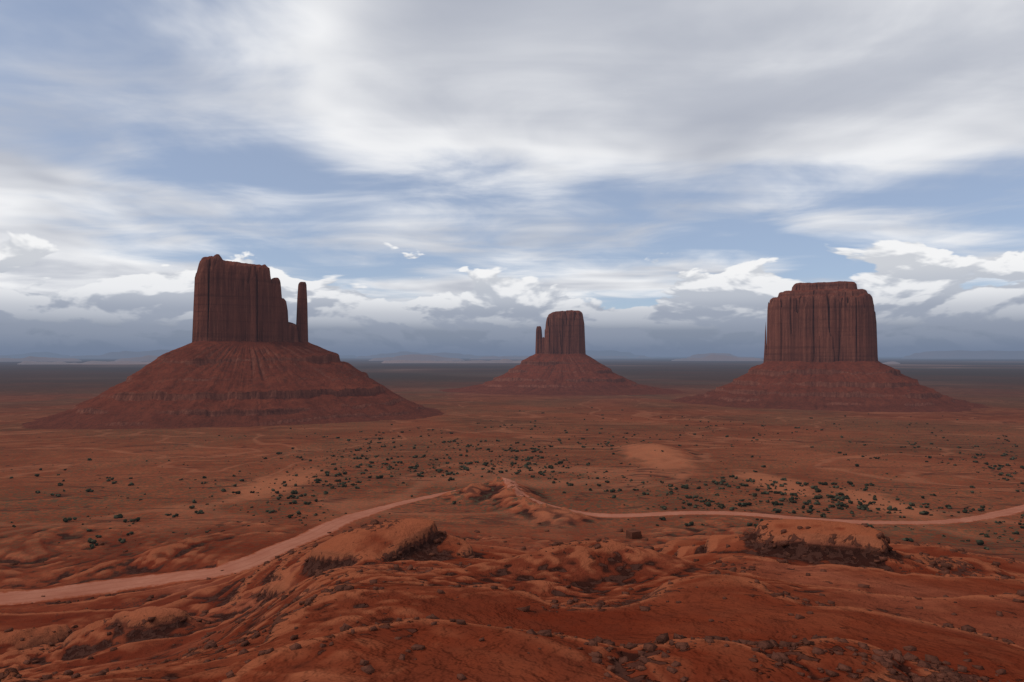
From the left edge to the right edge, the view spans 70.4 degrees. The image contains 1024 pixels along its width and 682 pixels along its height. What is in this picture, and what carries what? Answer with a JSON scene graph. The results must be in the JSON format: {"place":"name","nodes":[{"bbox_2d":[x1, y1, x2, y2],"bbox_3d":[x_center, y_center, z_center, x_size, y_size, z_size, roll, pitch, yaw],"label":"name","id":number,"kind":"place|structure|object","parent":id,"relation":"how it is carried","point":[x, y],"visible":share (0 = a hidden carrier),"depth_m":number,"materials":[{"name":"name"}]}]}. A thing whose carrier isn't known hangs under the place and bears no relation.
{"place":"outdoors","nodes":[
{"label":"outdoors","id":0,"kind":"place"},
{"bbox_2d":[0,357,1023,681],"bbox_3d":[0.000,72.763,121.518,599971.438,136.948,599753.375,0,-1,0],"label":"terrain","id":1,"kind":"structure","parent":0,"point":[494,511],"depth_m":363.94,"materials":[{"name":"soil"}]},
{"bbox_2d":[21,254,444,429],"bbox_3d":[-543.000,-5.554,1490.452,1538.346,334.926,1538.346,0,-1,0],"label":"butte","id":2,"kind":"object","parent":1,"relation":"on","point":[250,355],"visible":0.81,"depth_m":1366.96,"materials":[{"name":"brown stone"}]},
{"bbox_2d":[0,350,663,357],"bbox_3d":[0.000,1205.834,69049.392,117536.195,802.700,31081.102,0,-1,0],"label":"distant mesa","id":3,"kind":"structure","parent":1,"relation":"on","point":[588,352],"depth_m":72995.55,"materials":[{"name":"grey stone"}]},
{"bbox_2d":[0,354,763,361],"bbox_3d":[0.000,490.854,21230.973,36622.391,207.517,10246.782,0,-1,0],"label":"distant mesas","id":4,"kind":"structure","parent":1,"relation":"on","point":[414,357],"depth_m":21761.33,"materials":[{"name":"grey stone"}]},
{"bbox_2d":[18,359,899,364],"bbox_3d":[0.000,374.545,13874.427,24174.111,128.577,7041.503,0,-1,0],"label":"distant mesas","id":5,"kind":"structure","parent":1,"relation":"on","point":[384,361],"depth_m":14466.66,"materials":[{"name":"grey stone"}]},
{"bbox_2d":[0,519,1023,681],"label":"loose rocks","id":6,"kind":"object","parent":1,"relation":"on","point":[884,659],"visible":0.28,"depth_m":48.78,"materials":[{"name":"stone"}]},
{"bbox_2d":[0,350,1023,358],"bbox_3d":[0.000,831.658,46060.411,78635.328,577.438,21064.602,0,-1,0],"label":"distant mesas","id":7,"kind":"structure","parent":1,"relation":"on","point":[964,354],"depth_m":43304.28,"materials":[{"name":"grey stone"}]},
{"bbox_2d":[10,407,1023,549],"bbox_3d":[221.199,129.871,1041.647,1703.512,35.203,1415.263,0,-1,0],"label":"desert shrubs","id":8,"kind":"object","parent":1,"relation":"on","point":[862,506],"visible":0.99,"depth_m":552.71,"materials":[{"name":"green plant"}]},
{"bbox_2d":[437,310,686,395],"bbox_3d":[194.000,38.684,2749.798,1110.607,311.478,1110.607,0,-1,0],"label":"butte","id":9,"kind":"object","parent":1,"relation":"on","point":[559,362],"visible":0.91,"depth_m":2623.95,"materials":[{"name":"brown stone"}]},
{"bbox_2d":[471,353,754,358],"bbox_3d":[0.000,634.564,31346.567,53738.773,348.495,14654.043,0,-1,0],"label":"distant mesas","id":10,"kind":"structure","parent":1,"relation":"on","point":[692,356],"depth_m":32850.02,"materials":[{"name":"grey stone"}]},
{"bbox_2d":[626,529,641,538],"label":"boulder","id":11,"kind":"object","parent":1,"relation":"on","point":[633,534],"visible":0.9,"depth_m":372.44,"materials":[{"name":"stone"}]},
{"bbox_2d":[671,281,991,411],"bbox_3d":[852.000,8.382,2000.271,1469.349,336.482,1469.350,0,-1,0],"label":"butte","id":12,"kind":"object","parent":1,"relation":"on","point":[820,350],"visible":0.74,"depth_m":1877.76,"materials":[{"name":"brown stone"}]},
{"bbox_2d":[0,477,1023,605],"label":"dirt road","id":13,"kind":"structure","parent":0,"point":[260,557],"depth_m":315.99,"materials":[{"name":"brown soil"}]},
{"bbox_2d":[0,0,1023,356],"label":"sky","id":14,"kind":"structure","parent":0,"point":[437,176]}
]}

